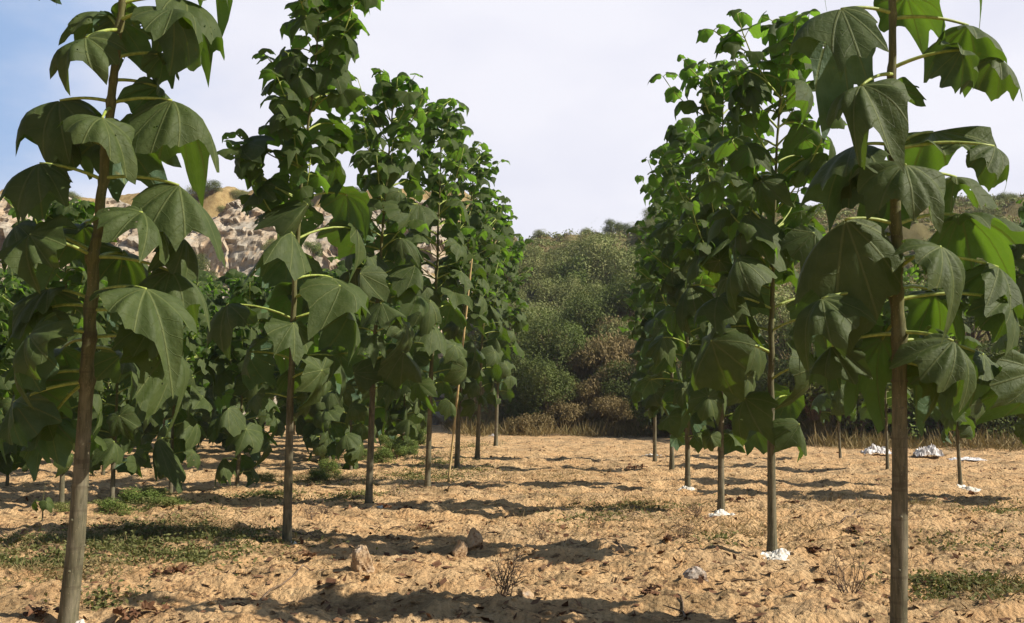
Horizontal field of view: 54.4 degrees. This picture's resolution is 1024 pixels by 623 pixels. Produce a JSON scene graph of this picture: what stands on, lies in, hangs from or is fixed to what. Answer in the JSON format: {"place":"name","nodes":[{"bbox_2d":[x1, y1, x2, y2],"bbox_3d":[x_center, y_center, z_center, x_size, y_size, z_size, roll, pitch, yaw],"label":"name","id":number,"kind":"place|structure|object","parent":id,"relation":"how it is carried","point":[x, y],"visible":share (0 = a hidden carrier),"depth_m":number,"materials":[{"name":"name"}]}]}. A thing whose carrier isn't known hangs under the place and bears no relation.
{"place":"outdoors","nodes":[
{"label":"outdoors","id":0,"kind":"place"},
{"bbox_2d":[0,194,471,424],"label":"rocky cliff","id":1,"kind":"structure","parent":0,"point":[242,241],"depth_m":88.17,"materials":[{"name":"stone"}]},
{"bbox_2d":[0,186,1023,622],"bbox_3d":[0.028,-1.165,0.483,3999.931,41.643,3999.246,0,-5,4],"label":"ground","id":2,"kind":"structure","parent":0,"point":[348,596],"depth_m":12.06,"materials":[{"name":"soil"}]},
{"bbox_2d":[0,280,34,485],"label":"tree","id":3,"kind":"object","parent":2,"relation":"on","point":[16,292],"visible":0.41,"depth_m":18.89,"materials":[{"name":"green plant"}]},
{"bbox_2d":[0,267,35,402],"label":"tree","id":4,"kind":"object","parent":2,"relation":"on","point":[10,274],"visible":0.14,"depth_m":32.98,"materials":[{"name":"green plant"}]},
{"bbox_2d":[22,604,58,617],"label":"dead leaf clump","id":5,"kind":"object","parent":2,"relation":"on","point":[37,611],"visible":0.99,"depth_m":7.41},
{"bbox_2d":[32,483,54,521],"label":"sapling","id":6,"kind":"object","parent":2,"relation":"on","point":[47,503],"visible":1,"depth_m":12.94,"materials":[{"name":"green plant"}]},
{"bbox_2d":[0,197,107,506],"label":"tree","id":7,"kind":"object","parent":2,"relation":"on","point":[75,211],"visible":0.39,"depth_m":14.60,"materials":[{"name":"green plant"}]},
{"bbox_2d":[76,324,133,474],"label":"tree","id":8,"kind":"object","parent":2,"relation":"on","point":[108,395],"visible":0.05,"depth_m":21.74,"materials":[{"name":"green plant"}]},
{"bbox_2d":[94,497,134,515],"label":"shrub","id":9,"kind":"object","parent":2,"relation":"on","point":[109,504],"visible":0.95,"depth_m":14.36,"materials":[{"name":"green plant"}]},
{"bbox_2d":[0,0,232,622],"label":"tree","id":10,"kind":"object","parent":2,"relation":"on","point":[150,134],"visible":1,"depth_m":7.35,"materials":[{"name":"green plant"}]},
{"bbox_2d":[72,276,170,499],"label":"tree","id":11,"kind":"object","parent":2,"relation":"on","point":[122,423],"visible":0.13,"depth_m":15.73,"materials":[{"name":"green plant"}]},
{"bbox_2d":[116,484,163,502],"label":"shrub","id":12,"kind":"object","parent":2,"relation":"on","point":[129,495],"visible":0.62,"depth_m":15.33,"materials":[{"name":"green plant"}]},
{"bbox_2d":[112,600,169,620],"bbox_3d":[-2.761,2.227,7.424,0.414,0.110,0.231,3,-6,-30],"label":"dead leaf clump","id":13,"kind":"object","parent":2,"relation":"on","point":[132,611],"visible":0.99,"depth_m":7.41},
{"bbox_2d":[146,496,185,507],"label":"shrub","id":14,"kind":"object","parent":2,"relation":"on","point":[169,501],"visible":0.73,"depth_m":14.83,"materials":[{"name":"green plant"}]},
{"bbox_2d":[151,562,191,574],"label":"dead leaf clump","id":15,"kind":"object","parent":2,"relation":"on","point":[181,567],"visible":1,"depth_m":9.21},
{"bbox_2d":[138,284,206,462],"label":"tree","id":16,"kind":"object","parent":2,"relation":"on","point":[148,437],"visible":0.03,"depth_m":25.15,"materials":[{"name":"green plant"}]},
{"bbox_2d":[133,279,245,493],"bbox_3d":[-6.011,1.311,17.802,1.918,4.038,1.953,-3,-6,28],"label":"tree","id":17,"kind":"object","parent":2,"relation":"on","point":[187,430],"visible":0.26,"depth_m":17.51,"materials":[{"name":"green plant"}]},
{"bbox_2d":[158,281,238,441],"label":"tree","id":18,"kind":"object","parent":2,"relation":"on","point":[201,384],"visible":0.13,"depth_m":28.56,"materials":[{"name":"green plant"}]},
{"bbox_2d":[205,179,221,194],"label":"shrub","id":19,"kind":"object","parent":2,"relation":"on","point":[209,186],"visible":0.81,"depth_m":98.81,"materials":[{"name":"green plant"}]},
{"bbox_2d":[197,269,267,451],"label":"tree","id":20,"kind":"object","parent":2,"relation":"on","point":[219,301],"visible":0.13,"depth_m":31.83,"materials":[{"name":"green plant"}]},
{"bbox_2d":[206,276,287,486],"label":"tree","id":21,"kind":"object","parent":2,"relation":"on","point":[242,435],"visible":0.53,"depth_m":18.19,"materials":[{"name":"green plant"}]},
{"bbox_2d":[230,276,295,443],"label":"tree","id":22,"kind":"object","parent":2,"relation":"on","point":[280,416],"visible":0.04,"depth_m":34.90,"materials":[{"name":"green plant"}]},
{"bbox_2d":[206,0,383,542],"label":"tree","id":23,"kind":"object","parent":2,"relation":"on","point":[288,268],"visible":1,"depth_m":11.03,"materials":[{"name":"green plant"}]},
{"bbox_2d":[303,241,322,257],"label":"shrub","id":24,"kind":"object","parent":2,"relation":"on","point":[315,250],"visible":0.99,"depth_m":81.72,"materials":[{"name":"green plant"}]},
{"bbox_2d":[305,467,329,480],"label":"shrub","id":25,"kind":"object","parent":2,"relation":"on","point":[319,473],"visible":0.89,"depth_m":20.04,"materials":[{"name":"green plant"}]},
{"bbox_2d":[295,329,349,461],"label":"tree","id":26,"kind":"object","parent":2,"relation":"on","point":[312,426],"visible":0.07,"depth_m":26.88,"materials":[{"name":"green plant"}]},
{"bbox_2d":[293,269,366,459],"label":"tree","id":27,"kind":"object","parent":2,"relation":"on","point":[300,421],"visible":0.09,"depth_m":27.84,"materials":[{"name":"green plant"}]},
{"bbox_2d":[317,457,342,473],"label":"shrub","id":28,"kind":"object","parent":2,"relation":"on","point":[330,466],"visible":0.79,"depth_m":22.54,"materials":[{"name":"green plant"}]},
{"bbox_2d":[321,314,380,469],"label":"tree","id":29,"kind":"object","parent":2,"relation":"on","point":[335,411],"visible":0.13,"depth_m":23.18,"materials":[{"name":"green plant"}]},
{"bbox_2d":[322,256,390,437],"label":"tree","id":30,"kind":"object","parent":2,"relation":"on","point":[342,268],"visible":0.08,"depth_m":31.24,"materials":[{"name":"green plant"}]},
{"bbox_2d":[350,545,374,572],"bbox_3d":[-1.394,2.344,9.286,0.236,0.351,0.267,4,-6,-34],"label":"stone","id":31,"kind":"object","parent":2,"relation":"on","point":[361,561],"visible":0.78,"depth_m":9.19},
{"bbox_2d":[366,445,397,463],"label":"shrub","id":32,"kind":"object","parent":2,"relation":"on","point":[382,454],"visible":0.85,"depth_m":25.96,"materials":[{"name":"green plant"}]},
{"bbox_2d":[329,68,458,503],"bbox_3d":[-2.068,-0.300,15.652,2.189,6.783,2.288,-1,-5,13],"label":"tree","id":33,"kind":"object","parent":2,"relation":"on","point":[380,277],"visible":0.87,"depth_m":15.43,"materials":[{"name":"green plant"}]},
{"bbox_2d":[367,301,421,446],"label":"tree","id":34,"kind":"object","parent":2,"relation":"on","point":[380,425],"visible":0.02,"depth_m":34.22,"materials":[{"name":"green plant"}]},
{"bbox_2d":[381,438,409,457],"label":"shrub","id":35,"kind":"object","parent":2,"relation":"on","point":[400,450],"visible":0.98,"depth_m":27.94,"materials":[{"name":"green plant"}]},
{"bbox_2d":[384,302,424,443],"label":"tree","id":36,"kind":"object","parent":2,"relation":"on","point":[398,422],"visible":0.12,"depth_m":31.46,"materials":[{"name":"green plant"}]},
{"bbox_2d":[388,319,443,435],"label":"tree","id":37,"kind":"object","parent":2,"relation":"on","point":[424,424],"visible":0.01,"depth_m":38.84,"materials":[{"name":"green plant"}]},
{"bbox_2d":[370,99,512,486],"bbox_3d":[-1.465,-0.287,18.493,2.650,7.234,2.118,-1,-5,15],"label":"tree","id":38,"kind":"object","parent":2,"relation":"on","point":[449,209],"visible":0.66,"depth_m":18.36,"materials":[{"name":"green plant"}]},
{"bbox_2d":[447,259,472,481],"bbox_3d":[-1.056,1.199,20.136,0.693,4.677,0.057,-4,-7,40],"label":"support cane","id":39,"kind":"object","parent":2,"relation":"on","point":[454,423],"visible":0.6,"depth_m":20.12,"materials":[{"name":"brown wood"}]},
{"bbox_2d":[452,539,467,557],"bbox_3d":[-0.561,2.509,10.516,0.189,0.218,0.218,2,-6,-22],"label":"stone","id":40,"kind":"object","parent":2,"relation":"on","point":[460,550],"visible":0.85,"depth_m":10.43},
{"bbox_2d":[424,147,521,467],"bbox_3d":[-1.091,-0.041,24.058,2.048,7.810,2.476,-5,-7,43],"label":"tree","id":41,"kind":"object","parent":2,"relation":"on","point":[454,331],"visible":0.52,"depth_m":24.18,"materials":[{"name":"green plant"}]},
{"bbox_2d":[465,527,483,549],"bbox_3d":[-0.419,2.516,10.989,0.212,0.268,0.231,0,-5,1],"label":"stone","id":42,"kind":"object","parent":2,"relation":"on","point":[474,538],"visible":0.89,"depth_m":10.92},
{"bbox_2d":[464,196,529,458],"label":"tree","id":43,"kind":"object","parent":2,"relation":"on","point":[496,349],"visible":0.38,"depth_m":27.95,"materials":[{"name":"green plant"}]},
{"bbox_2d":[476,236,533,445],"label":"tree","id":44,"kind":"object","parent":2,"relation":"on","point":[508,382],"visible":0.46,"depth_m":34.68,"materials":[{"name":"green plant"}]},
{"bbox_2d":[481,550,528,595],"bbox_3d":[-0.020,2.094,8.076,0.427,0.506,0.498,0,-5,4],"label":"bare bush","id":45,"kind":"object","parent":2,"relation":"on","point":[505,586],"visible":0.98,"depth_m":8.05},
{"bbox_2d":[470,301,544,364],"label":"shrub","id":46,"kind":"object","parent":2,"relation":"on","point":[518,335],"visible":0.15,"depth_m":54.87,"materials":[{"name":"green plant"}]},
{"bbox_2d":[0,447,1023,612],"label":"dry grass","id":47,"kind":"structure","parent":2,"relation":"on","point":[179,528],"depth_m":12.06,"materials":[{"name":"plant"}]},
{"bbox_2d":[0,439,1023,610],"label":"weeds","id":48,"kind":"object","parent":2,"relation":"on","point":[195,555],"visible":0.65,"depth_m":10.84,"materials":[{"name":"green plant"}]},
{"bbox_2d":[14,438,1023,622],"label":"leaf litter","id":49,"kind":"object","parent":2,"relation":"on","point":[341,612],"visible":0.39,"depth_m":9.65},
{"bbox_2d":[16,447,1023,622],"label":"soil clods","id":50,"kind":"object","parent":2,"relation":"on","point":[459,610],"visible":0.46,"depth_m":9.33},
{"bbox_2d":[504,412,540,434],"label":"shrub","id":51,"kind":"object","parent":2,"relation":"on","point":[521,421],"visible":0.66,"depth_m":47.99,"materials":[{"name":"brown plant"}]},
{"bbox_2d":[501,375,560,418],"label":"shrub","id":52,"kind":"object","parent":2,"relation":"on","point":[518,410],"visible":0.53,"depth_m":49.87,"materials":[{"name":"green plant"}]},
{"bbox_2d":[516,244,549,264],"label":"shrub","id":53,"kind":"object","parent":2,"relation":"on","point":[529,249],"visible":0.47,"depth_m":89.49,"materials":[{"name":"green plant"}]},
{"bbox_2d":[510,340,560,399],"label":"shrub","id":54,"kind":"object","parent":2,"relation":"on","point":[519,371],"visible":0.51,"depth_m":51.23,"materials":[{"name":"green plant"}]},
{"bbox_2d":[512,294,561,333],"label":"shrub","id":55,"kind":"object","parent":2,"relation":"on","point":[538,307],"visible":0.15,"depth_m":66.83,"materials":[{"name":"green plant"}]},
{"bbox_2d":[527,407,555,431],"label":"shrub","id":56,"kind":"object","parent":2,"relation":"on","point":[541,419],"visible":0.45,"depth_m":48.19,"materials":[{"name":"brown plant"}]},
{"bbox_2d":[518,246,570,289],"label":"shrub","id":57,"kind":"object","parent":2,"relation":"on","point":[542,266],"visible":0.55,"depth_m":79.96,"materials":[{"name":"green plant"}]},
{"bbox_2d":[508,299,581,343],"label":"shrub","id":58,"kind":"object","parent":2,"relation":"on","point":[554,318],"visible":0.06,"depth_m":60.56,"materials":[{"name":"green plant"}]},
{"bbox_2d":[516,355,580,415],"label":"shrub","id":59,"kind":"object","parent":2,"relation":"on","point":[542,378],"visible":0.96,"depth_m":49.36,"materials":[{"name":"green plant"}]},
{"bbox_2d":[521,306,588,372],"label":"shrub","id":60,"kind":"object","parent":2,"relation":"on","point":[557,338],"visible":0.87,"depth_m":52.42,"materials":[{"name":"green plant"}]},
{"bbox_2d":[524,263,587,308],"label":"shrub","id":61,"kind":"object","parent":2,"relation":"on","point":[545,290],"visible":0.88,"depth_m":73.84,"materials":[{"name":"green plant"}]},
{"bbox_2d":[537,244,580,269],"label":"shrub","id":62,"kind":"object","parent":2,"relation":"on","point":[556,250],"visible":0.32,"depth_m":88.52,"materials":[{"name":"green plant"}]},
{"bbox_2d":[545,399,591,427],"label":"shrub","id":63,"kind":"object","parent":2,"relation":"on","point":[569,413],"visible":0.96,"depth_m":48.62,"materials":[{"name":"brown plant"}]},
{"bbox_2d":[547,250,592,300],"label":"shrub","id":64,"kind":"object","parent":2,"relation":"on","point":[561,273],"visible":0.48,"depth_m":77.20,"materials":[{"name":"green plant"}]},
{"bbox_2d":[562,346,597,377],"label":"shrub","id":65,"kind":"object","parent":2,"relation":"on","point":[575,367],"visible":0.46,"depth_m":52.13,"materials":[{"name":"green plant"}]},
{"bbox_2d":[551,227,615,263],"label":"shrub","id":66,"kind":"object","parent":2,"relation":"on","point":[575,244],"visible":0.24,"depth_m":88.58,"materials":[{"name":"green plant"}]},
{"bbox_2d":[554,280,620,337],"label":"shrub","id":67,"kind":"object","parent":2,"relation":"on","point":[592,313],"visible":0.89,"depth_m":59.21,"materials":[{"name":"green plant"}]},
{"bbox_2d":[569,369,608,403],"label":"shrub","id":68,"kind":"object","parent":2,"relation":"on","point":[586,390],"visible":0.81,"depth_m":49.68,"materials":[{"name":"brown plant"}]},
{"bbox_2d":[556,226,629,287],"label":"shrub","id":69,"kind":"object","parent":2,"relation":"on","point":[599,251],"visible":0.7,"depth_m":77.88,"materials":[{"name":"green plant"}]},
{"bbox_2d":[572,335,630,378],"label":"shrub","id":70,"kind":"object","parent":2,"relation":"on","point":[605,354],"visible":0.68,"depth_m":51.56,"materials":[{"name":"brown plant"}]},
{"bbox_2d":[582,323,631,346],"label":"shrub","id":71,"kind":"object","parent":2,"relation":"on","point":[610,339],"visible":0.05,"depth_m":54.05,"materials":[{"name":"green plant"}]},
{"bbox_2d":[584,356,634,395],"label":"shrub","id":72,"kind":"object","parent":2,"relation":"on","point":[598,374],"visible":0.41,"depth_m":49.96,"materials":[{"name":"green plant"}]},
{"bbox_2d":[590,392,630,421],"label":"shrub","id":73,"kind":"object","parent":2,"relation":"on","point":[604,405],"visible":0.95,"depth_m":48.02,"materials":[{"name":"brown plant"}]},
{"bbox_2d":[600,219,624,234],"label":"shrub","id":74,"kind":"object","parent":2,"relation":"on","point":[610,224],"visible":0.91,"depth_m":112.39,"materials":[{"name":"green plant"}]},
{"bbox_2d":[586,242,640,287],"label":"shrub","id":75,"kind":"object","parent":2,"relation":"on","point":[628,261],"visible":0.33,"depth_m":77.27,"materials":[{"name":"green plant"}]},
{"bbox_2d":[586,314,640,340],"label":"shrub","id":76,"kind":"object","parent":2,"relation":"on","point":[603,323],"visible":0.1,"depth_m":58.42,"materials":[{"name":"green plant"}]},
{"bbox_2d":[592,358,637,399],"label":"shrub","id":77,"kind":"object","parent":2,"relation":"on","point":[611,388],"visible":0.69,"depth_m":49.66,"materials":[{"name":"green plant"}]},
{"bbox_2d":[587,312,643,342],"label":"shrub","id":78,"kind":"object","parent":2,"relation":"on","point":[613,329],"visible":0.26,"depth_m":56.86,"materials":[{"name":"green plant"}]},
{"bbox_2d":[591,259,644,324],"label":"shrub","id":79,"kind":"object","parent":2,"relation":"on","point":[624,289],"visible":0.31,"depth_m":60.64,"materials":[{"name":"green plant"}]},
{"bbox_2d":[612,332,639,370],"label":"shrub","id":80,"kind":"object","parent":2,"relation":"on","point":[629,346],"visible":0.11,"depth_m":52.49,"materials":[{"name":"brown plant"}]},
{"bbox_2d":[608,409,646,433],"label":"shrub","id":81,"kind":"object","parent":2,"relation":"on","point":[630,419],"visible":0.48,"depth_m":47.58,"materials":[{"name":"brown plant"}]},
{"bbox_2d":[615,233,665,461],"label":"tree","id":82,"kind":"object","parent":2,"relation":"on","point":[635,302],"visible":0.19,"depth_m":26.99,"materials":[{"name":"green plant"}]},
{"bbox_2d":[621,372,681,435],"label":"shrub","id":83,"kind":"object","parent":2,"relation":"on","point":[639,415],"visible":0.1,"depth_m":45.85,"materials":[{"name":"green plant"}]},
{"bbox_2d":[635,164,716,469],"bbox_3d":[3.875,0.156,23.304,1.975,7.186,2.732,0,-5,4],"label":"tree","id":84,"kind":"object","parent":2,"relation":"on","point":[657,302],"visible":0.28,"depth_m":23.32,"materials":[{"name":"green plant"}]},
{"bbox_2d":[626,115,728,486],"bbox_3d":[3.338,-0.062,18.564,2.293,6.835,2.307,-2,-6,21],"label":"tree","id":85,"kind":"object","parent":2,"relation":"on","point":[666,346],"visible":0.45,"depth_m":18.33,"materials":[{"name":"green plant"}]},
{"bbox_2d":[683,566,708,581],"bbox_3d":[1.597,2.342,8.758,0.225,0.213,0.232,2,-5,-17],"label":"stone","id":86,"kind":"object","parent":2,"relation":"on","point":[694,573],"visible":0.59,"depth_m":8.68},
{"bbox_2d":[647,54,789,510],"bbox_3d":[2.990,-0.346,14.308,1.994,6.515,2.187,0,-5,4],"label":"tree","id":87,"kind":"object","parent":2,"relation":"on","point":[703,405],"visible":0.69,"depth_m":14.16,"materials":[{"name":"green plant"}]},
{"bbox_2d":[691,371,767,430],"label":"shrub","id":88,"kind":"object","parent":2,"relation":"on","point":[727,423],"visible":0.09,"depth_m":40.19,"materials":[{"name":"green plant"}]},
{"bbox_2d":[441,341,1023,451],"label":"dry grass","id":89,"kind":"structure","parent":2,"relation":"on","point":[976,442],"depth_m":37.65,"materials":[{"name":"brown plant"}]},
{"bbox_2d":[454,192,1023,436],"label":"hill","id":90,"kind":"structure","parent":2,"relation":"on","point":[922,221],"depth_m":87.53,"materials":[{"name":"green plant"}]},
{"bbox_2d":[461,193,1023,422],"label":"hillside scrub","id":91,"kind":"object","parent":2,"relation":"on","point":[548,242],"visible":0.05,"depth_m":89.06,"materials":[{"name":"green plant"}]},
{"bbox_2d":[690,9,846,551],"bbox_3d":[2.640,-0.299,10.277,1.618,5.659,1.776,-2,-5,17],"label":"tree","id":92,"kind":"object","parent":2,"relation":"on","point":[768,423],"visible":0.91,"depth_m":10.11,"materials":[{"name":"green plant"}]},
{"bbox_2d":[733,357,809,427],"bbox_3d":[10.434,3.601,39.042,4.126,3.674,3.699,-2,-6,24],"label":"shrub","id":93,"kind":"object","parent":2,"relation":"on","point":[759,388],"visible":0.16,"depth_m":38.51,"materials":[{"name":"green plant"}]},
{"bbox_2d":[760,548,790,560],"bbox_3d":[2.688,2.482,10.131,0.389,0.142,0.350,0,-5,4],"label":"plastic sheet","id":94,"kind":"object","parent":2,"relation":"on","point":[780,554],"visible":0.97,"depth_m":10.11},
{"bbox_2d":[753,282,813,353],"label":"shrub","id":95,"kind":"object","parent":2,"relation":"on","point":[783,317],"visible":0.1,"depth_m":43.60,"materials":[{"name":"green plant"}]},
{"bbox_2d":[755,322,825,420],"bbox_3d":[11.636,2.036,38.181,4.678,4.270,4.283,0,-5,0],"label":"shrub","id":96,"kind":"object","parent":2,"relation":"on","point":[813,392],"visible":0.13,"depth_m":37.84,"materials":[{"name":"green plant"}]},
{"bbox_2d":[811,342,856,457],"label":"tree","id":97,"kind":"object","parent":2,"relation":"on","point":[822,402],"visible":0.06,"depth_m":27.79,"materials":[{"name":"green plant"}]},
{"bbox_2d":[808,546,873,593],"bbox_3d":[2.723,2.139,8.152,0.349,0.495,0.567,4,-7,-37],"label":"bare bush","id":98,"kind":"object","parent":2,"relation":"on","point":[843,580],"visible":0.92,"depth_m":8.12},
{"bbox_2d":[812,383,891,437],"bbox_3d":[12.850,2.938,37.575,4.126,3.674,3.700,4,-7,-37],"label":"shrub","id":99,"kind":"object","parent":2,"relation":"on","point":[863,422],"visible":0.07,"depth_m":37.05,"materials":[{"name":"green plant"}]},
{"bbox_2d":[860,444,891,453],"bbox_3d":[10.966,4.120,29.930,0.917,0.324,0.514,0,-5,4],"label":"plastic sheet","id":100,"kind":"object","parent":2,"relation":"on","point":[872,448],"visible":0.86,"depth_m":29.80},
{"bbox_2d":[858,268,918,469],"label":"tree","id":101,"kind":"object","parent":2,"relation":"on","point":[862,408],"visible":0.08,"depth_m":23.41,"materials":[{"name":"green plant"}]},
{"bbox_2d":[857,383,953,441],"bbox_3d":[14.520,3.440,37.244,3.850,3.560,3.146,-4,-6,34],"label":"shrub","id":102,"kind":"object","parent":2,"relation":"on","point":[910,404],"visible":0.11,"depth_m":36.70,"materials":[{"name":"green plant"}]},
{"bbox_2d":[789,0,1023,622],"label":"tree","id":103,"kind":"object","parent":2,"relation":"on","point":[850,279],"visible":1,"depth_m":6.86,"materials":[{"name":"green plant"}]},
{"bbox_2d":[913,443,944,456],"bbox_3d":[11.909,3.950,28.480,0.846,0.375,0.461,0,-5,4],"label":"plastic sheet","id":104,"kind":"object","parent":2,"relation":"on","point":[931,449],"visible":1,"depth_m":28.33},
{"bbox_2d":[889,259,985,484],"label":"tree","id":105,"kind":"object","parent":2,"relation":"on","point":[964,424],"visible":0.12,"depth_m":18.89,"materials":[{"name":"green plant"}]},
{"bbox_2d":[922,275,1022,339],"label":"shrub","id":106,"kind":"object","parent":2,"relation":"on","point":[973,334],"visible":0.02,"depth_m":45.43,"materials":[{"name":"green plant"}]},
{"bbox_2d":[929,338,1017,443],"bbox_3d":[17.262,2.991,36.741,4.096,4.085,4.475,1,-5,-7],"label":"shrub","id":107,"kind":"object","parent":2,"relation":"on","point":[996,422],"visible":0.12,"depth_m":35.68,"materials":[{"name":"green plant"}]},
{"bbox_2d":[974,199,1023,444],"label":"tree","id":108,"kind":"object","parent":2,"relation":"on","point":[1000,344],"visible":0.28,"depth_m":16.38,"materials":[{"name":"green plant"}]},
{"bbox_2d":[0,0,1023,240],"label":"sky","id":109,"kind":"structure","parent":0,"point":[558,91],"materials":[{"name":"white"}]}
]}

